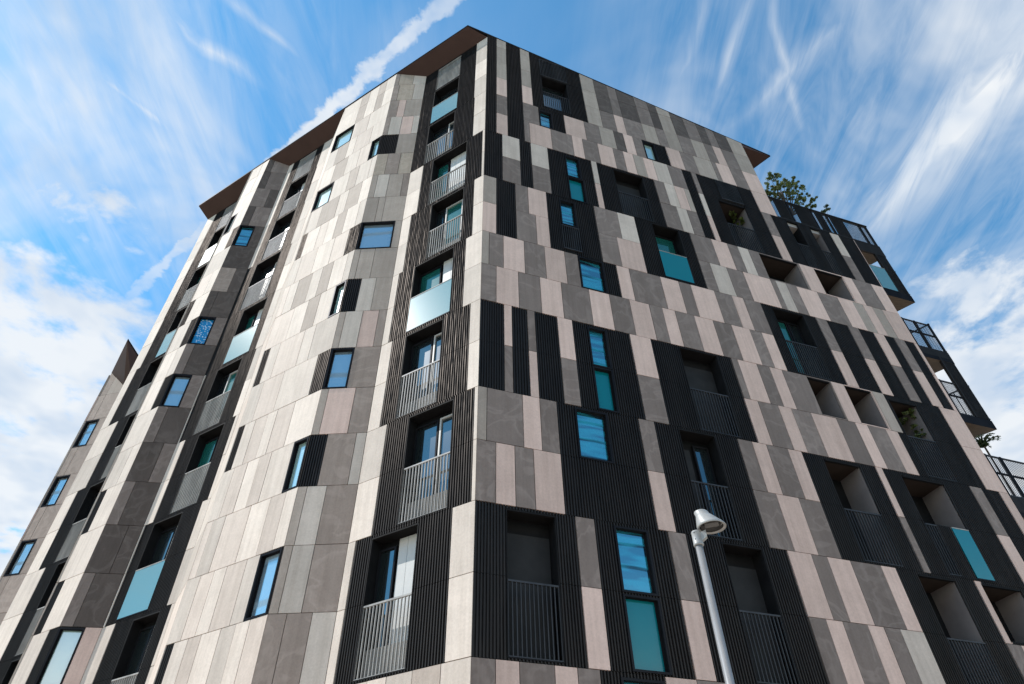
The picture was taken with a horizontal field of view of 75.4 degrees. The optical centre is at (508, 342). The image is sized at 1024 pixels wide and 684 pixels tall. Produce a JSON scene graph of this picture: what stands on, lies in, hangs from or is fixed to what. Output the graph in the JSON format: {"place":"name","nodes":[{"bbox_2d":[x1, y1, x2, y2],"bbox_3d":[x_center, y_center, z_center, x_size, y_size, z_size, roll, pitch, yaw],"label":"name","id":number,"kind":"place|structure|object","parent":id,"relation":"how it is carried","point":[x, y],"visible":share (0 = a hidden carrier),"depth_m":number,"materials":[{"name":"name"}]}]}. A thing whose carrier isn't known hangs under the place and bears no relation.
{"place":"outdoors","nodes":[
{"label":"outdoors","id":0,"kind":"place"},
{"bbox_2d":[0,0,1023,576],"label":"sky","id":1,"kind":"structure","parent":0,"point":[119,119],"materials":[{"name":"blue"}]},
{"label":"pavement","id":2,"kind":"structure","parent":0,"visible":0},
{"bbox_2d":[0,339,137,624],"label":"wall","id":3,"kind":"structure","parent":2,"relation":"on","point":[17,568],"depth_m":28.41,"materials":[{"name":"grey"}]},
{"bbox_2d":[3,539,36,576],"bbox_3d":[-19.194,8.557,26.168,0.718,1.470,0.232,-11,-45,10],"label":"window","id":4,"kind":"structure","parent":3,"relation":"in","point":[21,555],"depth_m":26.17,"materials":[{"name":"glass"}]},
{"bbox_2d":[41,475,69,506],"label":"window","id":5,"kind":"structure","parent":3,"relation":"in","point":[59,483],"depth_m":28.26,"materials":[{"name":"glass"}]},
{"bbox_2d":[72,419,98,447],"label":"window","id":6,"kind":"structure","parent":3,"relation":"in","point":[88,428],"depth_m":30.34,"materials":[{"name":"glass"}]},
{"bbox_2d":[0,25,1023,683],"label":"apartment building","id":7,"kind":"structure","parent":2,"relation":"on","point":[468,355],"depth_m":17.88,"materials":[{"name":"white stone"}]},
{"bbox_2d":[34,627,85,683],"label":"window","id":8,"kind":"structure","parent":7,"relation":"in","point":[54,669],"depth_m":17.34,"materials":[{"name":"glass"}]},
{"bbox_2d":[159,374,191,406],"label":"window","id":9,"kind":"structure","parent":7,"relation":"in","point":[173,396],"depth_m":23.58,"materials":[{"name":"glass"}]},
{"bbox_2d":[187,316,215,344],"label":"window","id":10,"kind":"structure","parent":7,"relation":"in","point":[202,329],"depth_m":25.66,"materials":[{"name":"glass"}]},
{"bbox_2d":[222,213,237,235],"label":"window","id":11,"kind":"structure","parent":7,"relation":"in","point":[229,225],"depth_m":31.26,"materials":[{"name":"glass"}]},
{"bbox_2d":[232,225,254,246],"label":"window","id":12,"kind":"structure","parent":7,"relation":"in","point":[244,233],"depth_m":29.85,"materials":[{"name":"glass"}]},
{"bbox_2d":[243,547,282,621],"bbox_3d":[-5.208,5.254,14.308,0.680,1.470,0.232,-24,-48,22],"label":"window","id":13,"kind":"structure","parent":7,"relation":"in","point":[258,604],"depth_m":14.32,"materials":[{"name":"glass"}]},
{"bbox_2d":[281,436,309,492],"bbox_3d":[-5.170,3.060,16.355,0.510,1.470,0.232,-24,-48,22],"label":"window","id":14,"kind":"structure","parent":7,"relation":"in","point":[293,474],"depth_m":16.37,"materials":[{"name":"glass"}]},
{"bbox_2d":[311,182,333,211],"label":"window","id":15,"kind":"structure","parent":7,"relation":"in","point":[322,197],"depth_m":26.76,"materials":[{"name":"glass"}]},
{"bbox_2d":[328,280,346,317],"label":"window","id":16,"kind":"structure","parent":7,"relation":"in","point":[335,307],"depth_m":20.55,"materials":[{"name":"glass"}]},
{"bbox_2d":[322,348,354,388],"bbox_3d":[-4.658,0.783,18.324,0.650,1.470,0.232,-3,-44,2],"label":"window","id":17,"kind":"structure","parent":7,"relation":"in","point":[340,361],"depth_m":18.33,"materials":[{"name":"glass"}]},
{"bbox_2d":[331,124,354,152],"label":"window","id":18,"kind":"structure","parent":7,"relation":"in","point":[344,137],"depth_m":29.89,"materials":[{"name":"glass"}]},
{"bbox_2d":[367,136,381,160],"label":"window","id":19,"kind":"structure","parent":7,"relation":"in","point":[375,144],"depth_m":26.83,"materials":[{"name":"glass"}]},
{"bbox_2d":[356,221,394,248],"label":"window","id":20,"kind":"structure","parent":7,"relation":"in","point":[372,235],"depth_m":22.53,"materials":[{"name":"glass"}]},
{"bbox_2d":[538,110,552,129],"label":"window","id":21,"kind":"structure","parent":7,"relation":"in","point":[545,119],"depth_m":25.92,"materials":[{"name":"glass"}]},
{"bbox_2d":[558,199,577,227],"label":"window","id":22,"kind":"structure","parent":7,"relation":"in","point":[567,209],"depth_m":21.83,"materials":[{"name":"glass"}]},
{"bbox_2d":[564,155,581,179],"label":"window","id":23,"kind":"structure","parent":7,"relation":"in","point":[572,165],"depth_m":24.04,"materials":[{"name":"glass"}]},
{"bbox_2d":[567,176,587,203],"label":"window","id":24,"kind":"structure","parent":7,"relation":"in","point":[576,187],"depth_m":23.05,"materials":[{"name":"glass"}]},
{"bbox_2d":[578,256,607,293],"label":"window","id":25,"kind":"structure","parent":7,"relation":"in","point":[592,273],"depth_m":19.96,"materials":[{"name":"glass"}]},
{"bbox_2d":[574,407,613,463],"bbox_3d":[1.967,2.242,15.601,0.850,1.440,0.232,13,-45,-14],"label":"window","id":26,"kind":"structure","parent":7,"relation":"in","point":[592,427],"depth_m":15.61,"materials":[{"name":"glass"}]},
{"bbox_2d":[586,326,611,369],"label":"window","id":27,"kind":"structure","parent":7,"relation":"in","point":[597,338],"depth_m":17.79,"materials":[{"name":"glass"}]},
{"bbox_2d":[592,366,618,413],"bbox_3d":[2.415,1.254,16.767,0.570,1.410,0.232,13,-45,-14],"label":"window","id":28,"kind":"structure","parent":7,"relation":"in","point":[604,384],"depth_m":16.77,"materials":[{"name":"glass"}]},
{"bbox_2d":[613,525,658,596],"bbox_3d":[2.575,4.538,13.659,0.800,1.425,0.232,13,-45,-14],"label":"window","id":29,"kind":"structure","parent":7,"relation":"in","point":[636,570],"depth_m":13.65,"materials":[{"name":"glass"}]},
{"bbox_2d":[620,677,663,683],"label":"window","id":30,"kind":"structure","parent":7,"relation":"in","point":[623,680],"depth_m":11.91,"materials":[{"name":"metal"}]},
{"bbox_2d":[622,594,671,675],"bbox_3d":[2.592,5.597,12.640,0.800,1.425,0.232,13,-45,-14],"label":"window","id":31,"kind":"structure","parent":7,"relation":"in","point":[646,636],"depth_m":12.62,"materials":[{"name":"glass"}]},
{"bbox_2d":[642,141,658,161],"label":"window","id":32,"kind":"structure","parent":7,"relation":"in","point":[650,151],"depth_m":27.02,"materials":[{"name":"glass"}]},
{"bbox_2d":[729,211,744,243],"bbox_3d":[9.161,-4.133,25.537,0.968,3.125,0.481,27,-50,-26],"label":"loggia shrub","id":33,"kind":"object","parent":7,"relation":"in","point":[742,222],"visible":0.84,"depth_m":26.07,"materials":[{"name":"green plant"}]},
{"bbox_2d":[764,171,817,214],"bbox_3d":[12.954,-6.066,29.998,3.272,6.155,1.447,18,-47,-19],"label":"terrace tree","id":34,"kind":"object","parent":7,"relation":"on","point":[785,182],"visible":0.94,"depth_m":30.75,"materials":[{"name":"green plant"}]},
{"bbox_2d":[821,204,830,220],"bbox_3d":[14.109,-5.043,29.415,1.741,3.829,0.403,8,-45,-9],"label":"terrace shrub","id":35,"kind":"object","parent":7,"relation":"on","point":[826,209],"visible":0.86,"depth_m":30.67,"materials":[{"name":"green plant"}]},
{"bbox_2d":[898,408,928,468],"bbox_3d":[12.455,3.130,19.898,0.927,2.766,0.490,-1,-44,0],"label":"loggia shrub","id":36,"kind":"object","parent":7,"relation":"in","point":[918,434],"visible":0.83,"depth_m":20.51,"materials":[{"name":"green plant"}]},
{"bbox_2d":[974,433,1015,495],"bbox_3d":[15.109,4.004,20.344,1.063,2.324,1.080,-1,-44,0],"label":"shrub","id":37,"kind":"object","parent":7,"relation":"on","point":[982,443],"visible":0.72,"depth_m":20.96,"materials":[{"name":"green plant"}]},
{"bbox_2d":[691,509,734,683],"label":"street lamp","id":38,"kind":"object","parent":2,"relation":"on","point":[707,522],"visible":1,"depth_m":6.45,"materials":[{"name":"metal"}]}
]}

